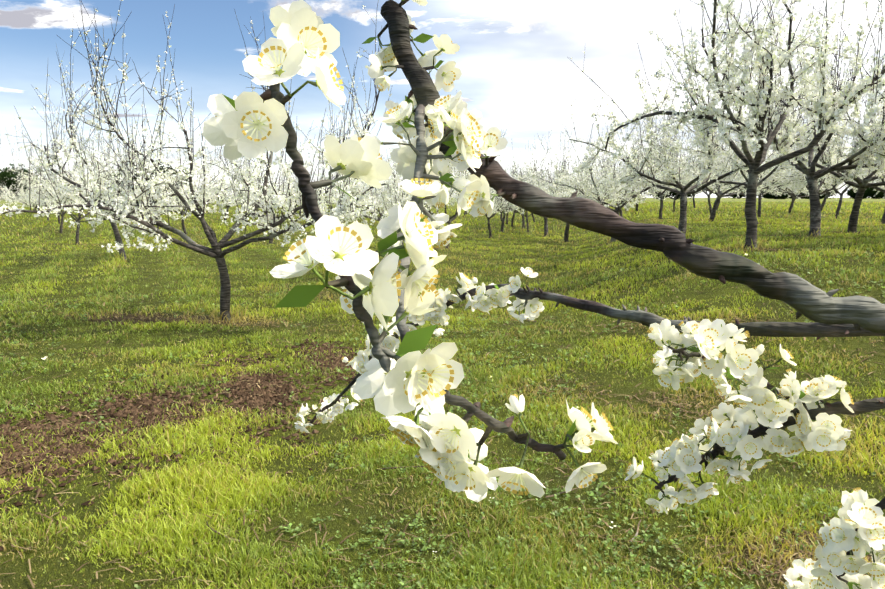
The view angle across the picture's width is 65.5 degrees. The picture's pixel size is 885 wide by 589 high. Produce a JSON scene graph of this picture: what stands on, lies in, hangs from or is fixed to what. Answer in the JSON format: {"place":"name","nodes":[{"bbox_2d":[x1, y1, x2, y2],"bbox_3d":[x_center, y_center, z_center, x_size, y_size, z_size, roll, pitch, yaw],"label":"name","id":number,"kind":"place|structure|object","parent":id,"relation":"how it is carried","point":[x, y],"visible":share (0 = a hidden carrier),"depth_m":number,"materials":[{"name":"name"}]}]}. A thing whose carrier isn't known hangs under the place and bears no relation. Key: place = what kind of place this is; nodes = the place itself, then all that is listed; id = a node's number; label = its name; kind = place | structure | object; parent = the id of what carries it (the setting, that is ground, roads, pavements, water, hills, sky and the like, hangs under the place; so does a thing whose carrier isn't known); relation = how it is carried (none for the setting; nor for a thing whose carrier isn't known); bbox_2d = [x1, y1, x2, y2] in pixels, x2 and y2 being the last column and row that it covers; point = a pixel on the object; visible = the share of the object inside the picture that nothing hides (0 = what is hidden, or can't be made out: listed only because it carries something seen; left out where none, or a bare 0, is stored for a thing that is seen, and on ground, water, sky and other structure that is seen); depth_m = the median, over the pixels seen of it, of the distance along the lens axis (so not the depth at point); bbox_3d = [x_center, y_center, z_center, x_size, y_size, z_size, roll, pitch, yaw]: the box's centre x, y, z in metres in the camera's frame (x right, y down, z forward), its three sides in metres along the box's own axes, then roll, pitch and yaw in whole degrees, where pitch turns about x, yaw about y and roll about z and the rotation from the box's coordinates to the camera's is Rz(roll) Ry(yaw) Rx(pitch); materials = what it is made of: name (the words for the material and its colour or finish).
{"place":"outdoors","nodes":[
{"label":"outdoors","id":0,"kind":"place"},
{"bbox_2d":[0,198,884,588],"bbox_3d":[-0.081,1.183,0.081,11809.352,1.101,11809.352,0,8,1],"label":"ground","id":1,"kind":"structure","parent":0,"point":[354,512],"depth_m":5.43,"materials":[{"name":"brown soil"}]},
{"bbox_2d":[0,184,27,202],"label":"plum tree","id":2,"kind":"object","parent":1,"relation":"on","point":[21,193],"visible":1,"depth_m":48.82,"materials":[{"name":"white plant"}]},
{"bbox_2d":[0,163,42,180],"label":"hedge tree","id":3,"kind":"object","parent":1,"relation":"on","point":[7,169],"visible":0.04,"depth_m":242.78,"materials":[{"name":"green plant"}]},
{"bbox_2d":[0,171,45,201],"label":"hedge tree","id":4,"kind":"object","parent":1,"relation":"on","point":[8,182],"visible":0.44,"depth_m":234.03,"materials":[{"name":"green plant"}]},
{"bbox_2d":[15,177,34,210],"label":"plum tree","id":5,"kind":"object","parent":1,"relation":"on","point":[24,191],"visible":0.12,"depth_m":76.55,"materials":[{"name":"white plant"}]},
{"bbox_2d":[0,177,61,217],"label":"plum tree","id":6,"kind":"object","parent":1,"relation":"on","point":[21,201],"visible":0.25,"depth_m":52.27,"materials":[{"name":"white plant"}]},
{"bbox_2d":[14,179,53,194],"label":"hedge tree","id":7,"kind":"object","parent":1,"relation":"on","point":[26,185],"depth_m":229.84,"materials":[{"name":"green plant"}]},
{"bbox_2d":[14,181,65,205],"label":"plum tree","id":8,"kind":"object","parent":1,"relation":"on","point":[27,193],"visible":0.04,"depth_m":60.86,"materials":[{"name":"white plant"}]},
{"bbox_2d":[7,156,85,219],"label":"plum tree","id":9,"kind":"object","parent":1,"relation":"on","point":[31,196],"visible":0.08,"depth_m":46.23,"materials":[{"name":"white plant"}]},
{"bbox_2d":[33,160,94,223],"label":"plum tree","id":10,"kind":"object","parent":1,"relation":"on","point":[43,203],"visible":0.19,"depth_m":39.39,"materials":[{"name":"white plant"}]},
{"bbox_2d":[8,139,122,232],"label":"plum tree","id":11,"kind":"object","parent":1,"relation":"on","point":[34,185],"visible":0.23,"depth_m":31.27,"materials":[{"name":"white plant"}]},
{"bbox_2d":[0,117,133,244],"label":"plum tree","id":12,"kind":"object","parent":1,"relation":"on","point":[64,195],"visible":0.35,"depth_m":23.12,"materials":[{"name":"white plant"}]},
{"bbox_2d":[67,162,125,212],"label":"plum tree","id":13,"kind":"object","parent":1,"relation":"on","point":[104,185],"visible":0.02,"depth_m":60.66,"materials":[{"name":"white plant"}]},
{"bbox_2d":[6,46,222,259],"bbox_3d":[-7.993,-2.943,16.922,5.086,4.835,4.028,4,5,44],"label":"plum tree","id":14,"kind":"object","parent":1,"relation":"on","point":[113,224],"visible":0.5,"depth_m":16.47,"materials":[{"name":"white plant"}]},
{"bbox_2d":[145,171,175,228],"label":"plum tree","id":15,"kind":"object","parent":1,"relation":"on","point":[169,190],"visible":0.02,"depth_m":36.73,"materials":[{"name":"white plant"}]},
{"bbox_2d":[135,161,194,194],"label":"hedge tree","id":16,"kind":"object","parent":1,"relation":"on","point":[149,178],"visible":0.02,"depth_m":192.80,"materials":[{"name":"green plant"}]},
{"bbox_2d":[137,149,222,233],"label":"plum tree","id":17,"kind":"object","parent":1,"relation":"on","point":[182,212],"visible":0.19,"depth_m":30.52,"materials":[{"name":"white plant"}]},
{"bbox_2d":[0,336,369,550],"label":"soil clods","id":18,"kind":"object","parent":1,"relation":"on","point":[155,411],"visible":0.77,"depth_m":4.91,"materials":[{"name":"brown soil"}]},
{"bbox_2d":[0,0,391,320],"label":"plum tree","id":19,"kind":"object","parent":1,"relation":"on","point":[146,221],"visible":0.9,"depth_m":8.08,"materials":[{"name":"white plant"}]},
{"bbox_2d":[193,179,228,213],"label":"plum tree","id":20,"kind":"object","parent":1,"relation":"on","point":[208,198],"visible":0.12,"depth_m":65.20,"materials":[{"name":"white plant"}]},
{"bbox_2d":[187,154,274,222],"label":"plum tree","id":21,"kind":"object","parent":1,"relation":"on","point":[221,198],"visible":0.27,"depth_m":43.78,"materials":[{"name":"white plant"}]},
{"bbox_2d":[215,179,249,214],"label":"plum tree","id":22,"kind":"object","parent":1,"relation":"on","point":[225,194],"visible":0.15,"depth_m":58.37,"materials":[{"name":"white plant"}]},
{"bbox_2d":[193,120,317,243],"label":"plum tree","id":23,"kind":"object","parent":1,"relation":"on","point":[217,162],"visible":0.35,"depth_m":22.83,"materials":[{"name":"white plant"}]},
{"bbox_2d":[231,162,295,223],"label":"plum tree","id":24,"kind":"object","parent":1,"relation":"on","point":[244,194],"visible":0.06,"depth_m":36.33,"materials":[{"name":"white plant"}]},
{"bbox_2d":[242,170,294,212],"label":"plum tree","id":25,"kind":"object","parent":1,"relation":"on","point":[272,183],"visible":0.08,"depth_m":50.83,"materials":[{"name":"white plant"}]},
{"bbox_2d":[277,170,337,221],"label":"plum tree","id":26,"kind":"object","parent":1,"relation":"on","point":[298,193],"visible":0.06,"depth_m":41.49,"materials":[{"name":"white plant"}]},
{"bbox_2d":[286,150,382,218],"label":"plum tree","id":27,"kind":"object","parent":1,"relation":"on","point":[336,202],"visible":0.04,"depth_m":27.36,"materials":[{"name":"white plant"}]},
{"bbox_2d":[335,175,383,209],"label":"plum tree","id":28,"kind":"object","parent":1,"relation":"on","point":[367,196],"visible":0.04,"depth_m":49.22,"materials":[{"name":"white plant"}]},
{"bbox_2d":[303,70,448,267],"bbox_3d":[-0.717,-2.495,14.174,2.963,4.643,5.347,5,9,32],"label":"plum tree","id":29,"kind":"object","parent":1,"relation":"on","point":[398,200],"visible":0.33,"depth_m":12.86,"materials":[{"name":"white plant"}]},
{"bbox_2d":[350,177,402,213],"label":"plum tree","id":30,"kind":"object","parent":1,"relation":"on","point":[381,190],"visible":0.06,"depth_m":53.83,"materials":[{"name":"white plant"}]},
{"bbox_2d":[355,183,410,217],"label":"plum tree","id":31,"kind":"object","parent":1,"relation":"on","point":[381,211],"visible":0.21,"depth_m":34.33,"materials":[{"name":"white plant"}]},
{"bbox_2d":[205,319,640,541],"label":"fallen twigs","id":32,"kind":"object","parent":1,"relation":"on","point":[548,496],"visible":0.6,"depth_m":3.61,"materials":[{"name":"plant"}]},
{"bbox_2d":[362,90,512,248],"bbox_3d":[-0.653,-3.397,20.180,4.829,4.847,3.754,3,8,17],"label":"plum tree","id":33,"kind":"object","parent":1,"relation":"on","point":[385,191],"visible":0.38,"depth_m":20.03,"materials":[{"name":"white plant"}]},
{"bbox_2d":[0,247,884,588],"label":"weeds","id":34,"kind":"object","parent":1,"relation":"on","point":[582,547],"visible":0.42,"depth_m":3.49,"materials":[{"name":"green plant"}]},
{"bbox_2d":[0,248,884,588],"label":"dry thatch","id":35,"kind":"object","parent":1,"relation":"on","point":[580,396],"visible":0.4,"depth_m":3.90,"materials":[{"name":"plant"}]},
{"bbox_2d":[458,152,524,237],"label":"plum tree","id":36,"kind":"object","parent":1,"relation":"on","point":[499,204],"visible":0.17,"depth_m":26.72,"materials":[{"name":"white plant"}]},
{"bbox_2d":[452,129,552,231],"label":"plum tree","id":37,"kind":"object","parent":1,"relation":"on","point":[503,220],"visible":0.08,"depth_m":32.21,"materials":[{"name":"white plant"}]},
{"bbox_2d":[496,142,534,226],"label":"plum tree","id":38,"kind":"object","parent":1,"relation":"on","point":[512,220],"visible":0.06,"depth_m":39.93,"materials":[{"name":"white plant"}]},
{"bbox_2d":[503,160,546,228],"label":"plum tree","id":39,"kind":"object","parent":1,"relation":"on","point":[523,223],"visible":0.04,"depth_m":38.03,"materials":[{"name":"white plant"}]},
{"bbox_2d":[490,158,562,231],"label":"plum tree","id":40,"kind":"object","parent":1,"relation":"on","point":[525,215],"visible":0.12,"depth_m":33.38,"materials":[{"name":"white plant"}]},
{"bbox_2d":[490,124,600,235],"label":"plum tree","id":41,"kind":"object","parent":1,"relation":"on","point":[545,218],"visible":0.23,"depth_m":29.24,"materials":[{"name":"white plant"}]},
{"bbox_2d":[517,135,634,241],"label":"plum tree","id":42,"kind":"object","parent":1,"relation":"on","point":[557,193],"visible":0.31,"depth_m":24.07,"materials":[{"name":"white plant"}]},
{"bbox_2d":[568,140,620,203],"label":"plum tree","id":43,"kind":"object","parent":1,"relation":"on","point":[596,178],"visible":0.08,"depth_m":37.66,"materials":[{"name":"white plant"}]},
{"bbox_2d":[522,111,700,242],"bbox_3d":[4.624,-3.124,19.276,5.610,3.853,4.644,-4,9,-33],"label":"plum tree","id":44,"kind":"object","parent":1,"relation":"on","point":[615,191],"visible":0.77,"depth_m":18.59,"materials":[{"name":"white plant"}]},
{"bbox_2d":[586,135,639,210],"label":"plum tree","id":45,"kind":"object","parent":1,"relation":"on","point":[607,167],"visible":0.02,"depth_m":47.90,"materials":[{"name":"white plant"}]},
{"bbox_2d":[596,116,669,216],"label":"plum tree","id":46,"kind":"object","parent":1,"relation":"on","point":[603,166],"visible":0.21,"depth_m":33.34,"materials":[{"name":"white plant"}]},
{"bbox_2d":[599,145,668,210],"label":"plum tree","id":47,"kind":"object","parent":1,"relation":"on","point":[630,186],"visible":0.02,"depth_m":42.68,"materials":[{"name":"white plant"}]},
{"bbox_2d":[619,79,700,218],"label":"plum tree","id":48,"kind":"object","parent":1,"relation":"on","point":[660,193],"visible":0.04,"depth_m":28.61,"materials":[{"name":"white plant"}]},
{"bbox_2d":[648,188,672,198],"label":"hedge tree","id":49,"kind":"object","parent":1,"relation":"on","point":[659,196],"visible":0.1,"depth_m":351.56,"materials":[{"name":"green plant"}]},
{"bbox_2d":[659,138,700,212],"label":"plum tree","id":50,"kind":"object","parent":1,"relation":"on","point":[675,198],"visible":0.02,"depth_m":39.02,"materials":[{"name":"white plant"}]},
{"bbox_2d":[667,188,697,198],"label":"hedge tree","id":51,"kind":"object","parent":1,"relation":"on","point":[673,194],"visible":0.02,"depth_m":320.93,"materials":[{"name":"green plant"}]},
{"bbox_2d":[566,23,813,234],"bbox_3d":[5.247,-2.988,14.792,5.108,4.259,6.419,1,8,-16],"label":"plum tree","id":52,"kind":"object","parent":1,"relation":"on","point":[709,161],"visible":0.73,"depth_m":14.80,"materials":[{"name":"white plant"}]},
{"bbox_2d":[669,174,720,207],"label":"plum tree","id":53,"kind":"object","parent":1,"relation":"on","point":[693,195],"visible":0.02,"depth_m":47.34,"materials":[{"name":"plant"}]},
{"bbox_2d":[645,119,748,214],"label":"plum tree","id":54,"kind":"object","parent":1,"relation":"on","point":[709,202],"visible":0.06,"depth_m":33.25,"materials":[{"name":"white plant"}]},
{"bbox_2d":[642,117,807,221],"bbox_3d":[9.733,-4.205,24.099,5.798,4.054,4.846,1,11,-2],"label":"plum tree","id":55,"kind":"object","parent":1,"relation":"on","point":[719,193],"visible":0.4,"depth_m":24.06,"materials":[{"name":"white plant"}]},
{"bbox_2d":[681,139,770,209],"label":"plum tree","id":56,"kind":"object","parent":1,"relation":"on","point":[729,179],"visible":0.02,"depth_m":43.39,"materials":[{"name":"white plant"}]},
{"bbox_2d":[570,0,884,248],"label":"plum tree","id":57,"kind":"object","parent":1,"relation":"on","point":[762,99],"visible":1,"depth_m":9.80,"materials":[{"name":"white plant"}]},
{"bbox_2d":[726,184,745,198],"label":"hedge tree","id":58,"kind":"object","parent":1,"relation":"on","point":[735,196],"visible":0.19,"depth_m":410.58,"materials":[{"name":"green plant"}]},
{"bbox_2d":[716,148,778,195],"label":"plum tree","id":59,"kind":"object","parent":1,"relation":"on","point":[729,192],"visible":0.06,"depth_m":38.63,"materials":[{"name":"white plant"}]},
{"bbox_2d":[665,59,844,223],"bbox_3d":[8.593,-4.199,20.196,4.818,4.934,4.342,-3,6,-17],"label":"plum tree","id":60,"kind":"object","parent":1,"relation":"on","point":[761,180],"visible":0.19,"depth_m":19.98,"materials":[{"name":"white plant"}]},
{"bbox_2d":[716,157,800,198],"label":"plum tree","id":61,"kind":"object","parent":1,"relation":"on","point":[764,193],"depth_m":46.95,"materials":[{"name":"white plant"}]},
{"bbox_2d":[697,88,824,216],"bbox_3d":[13.292,-5.655,28.840,5.098,5.570,3.461,3,9,21],"label":"plum tree","id":62,"kind":"object","parent":1,"relation":"on","point":[759,202],"visible":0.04,"depth_m":29.21,"materials":[{"name":"white plant"}]},
{"bbox_2d":[762,189,789,198],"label":"hedge tree","id":63,"kind":"object","parent":1,"relation":"on","point":[782,196],"visible":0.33,"depth_m":346.53,"materials":[{"name":"green plant"}]},
{"bbox_2d":[739,147,831,214],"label":"plum tree","id":64,"kind":"object","parent":1,"relation":"on","point":[804,190],"visible":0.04,"depth_m":34.22,"materials":[{"name":"white plant"}]},
{"bbox_2d":[690,0,884,235],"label":"plum tree","id":65,"kind":"object","parent":1,"relation":"on","point":[812,175],"visible":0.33,"depth_m":14.07,"materials":[{"name":"white plant"}]},
{"bbox_2d":[759,156,845,208],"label":"plum tree","id":66,"kind":"object","parent":1,"relation":"on","point":[791,191],"visible":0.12,"depth_m":43.21,"materials":[{"name":"white plant"}]},
{"bbox_2d":[796,190,820,198],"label":"hedge tree","id":67,"kind":"object","parent":1,"relation":"on","point":[804,194],"visible":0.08,"depth_m":345.76,"materials":[{"name":"green plant"}]},
{"bbox_2d":[762,105,877,194],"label":"plum tree","id":68,"kind":"object","parent":1,"relation":"on","point":[823,181],"visible":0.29,"depth_m":24.26,"materials":[{"name":"white plant"}]},
{"bbox_2d":[772,147,873,210],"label":"plum tree","id":69,"kind":"object","parent":1,"relation":"on","point":[825,198],"visible":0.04,"depth_m":38.42,"materials":[{"name":"white plant"}]},
{"bbox_2d":[766,40,884,232],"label":"plum tree","id":70,"kind":"object","parent":1,"relation":"on","point":[862,185],"visible":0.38,"depth_m":14.99,"materials":[{"name":"white plant"}]},
{"bbox_2d":[819,187,835,198],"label":"hedge tree","id":71,"kind":"object","parent":1,"relation":"on","point":[823,196],"visible":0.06,"depth_m":357.23,"materials":[{"name":"green plant"}]},
{"bbox_2d":[784,122,875,217],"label":"plum tree","id":72,"kind":"object","parent":1,"relation":"on","point":[864,175],"visible":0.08,"depth_m":29.73,"materials":[{"name":"white plant"}]},
{"bbox_2d":[796,74,884,223],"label":"plum tree","id":73,"kind":"object","parent":1,"relation":"on","point":[876,188],"visible":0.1,"depth_m":20.36,"materials":[{"name":"white plant"}]},
{"bbox_2d":[844,188,867,197],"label":"hedge tree","id":74,"kind":"object","parent":1,"relation":"on","point":[852,193],"visible":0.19,"depth_m":394.89,"materials":[{"name":"green plant"}]},
{"bbox_2d":[844,187,868,198],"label":"hedge tree","id":75,"kind":"object","parent":1,"relation":"on","point":[855,194],"visible":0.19,"depth_m":393.71,"materials":[{"name":"green plant"}]},
{"bbox_2d":[838,168,884,195],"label":"plum tree","id":76,"kind":"object","parent":1,"relation":"on","point":[877,180],"visible":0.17,"depth_m":32.92,"materials":[{"name":"white plant"}]},
{"bbox_2d":[846,63,884,169],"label":"plum tree","id":77,"kind":"object","parent":1,"relation":"on","point":[879,143],"visible":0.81,"depth_m":12.43,"materials":[{"name":"white plant"}]},
{"bbox_2d":[865,188,884,198],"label":"hedge tree","id":78,"kind":"object","parent":1,"relation":"on","point":[871,192],"visible":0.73,"depth_m":362.93,"materials":[{"name":"green plant"}]},
{"bbox_2d":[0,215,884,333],"bbox_3d":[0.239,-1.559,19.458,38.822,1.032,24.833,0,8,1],"label":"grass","id":79,"kind":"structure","parent":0,"point":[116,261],"depth_m":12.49,"materials":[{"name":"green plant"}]},
{"bbox_2d":[0,201,884,239],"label":"grass","id":80,"kind":"structure","parent":0,"point":[878,212],"depth_m":41.20,"materials":[{"name":"green plant"}]},
{"bbox_2d":[0,0,884,197],"label":"sky","id":81,"kind":"structure","parent":0,"point":[514,56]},
{"bbox_2d":[203,0,884,588],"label":"blossom branch","id":82,"kind":"object","parent":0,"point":[405,376],"visible":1,"depth_m":0.45,"materials":[{"name":"white plant"}]}
]}

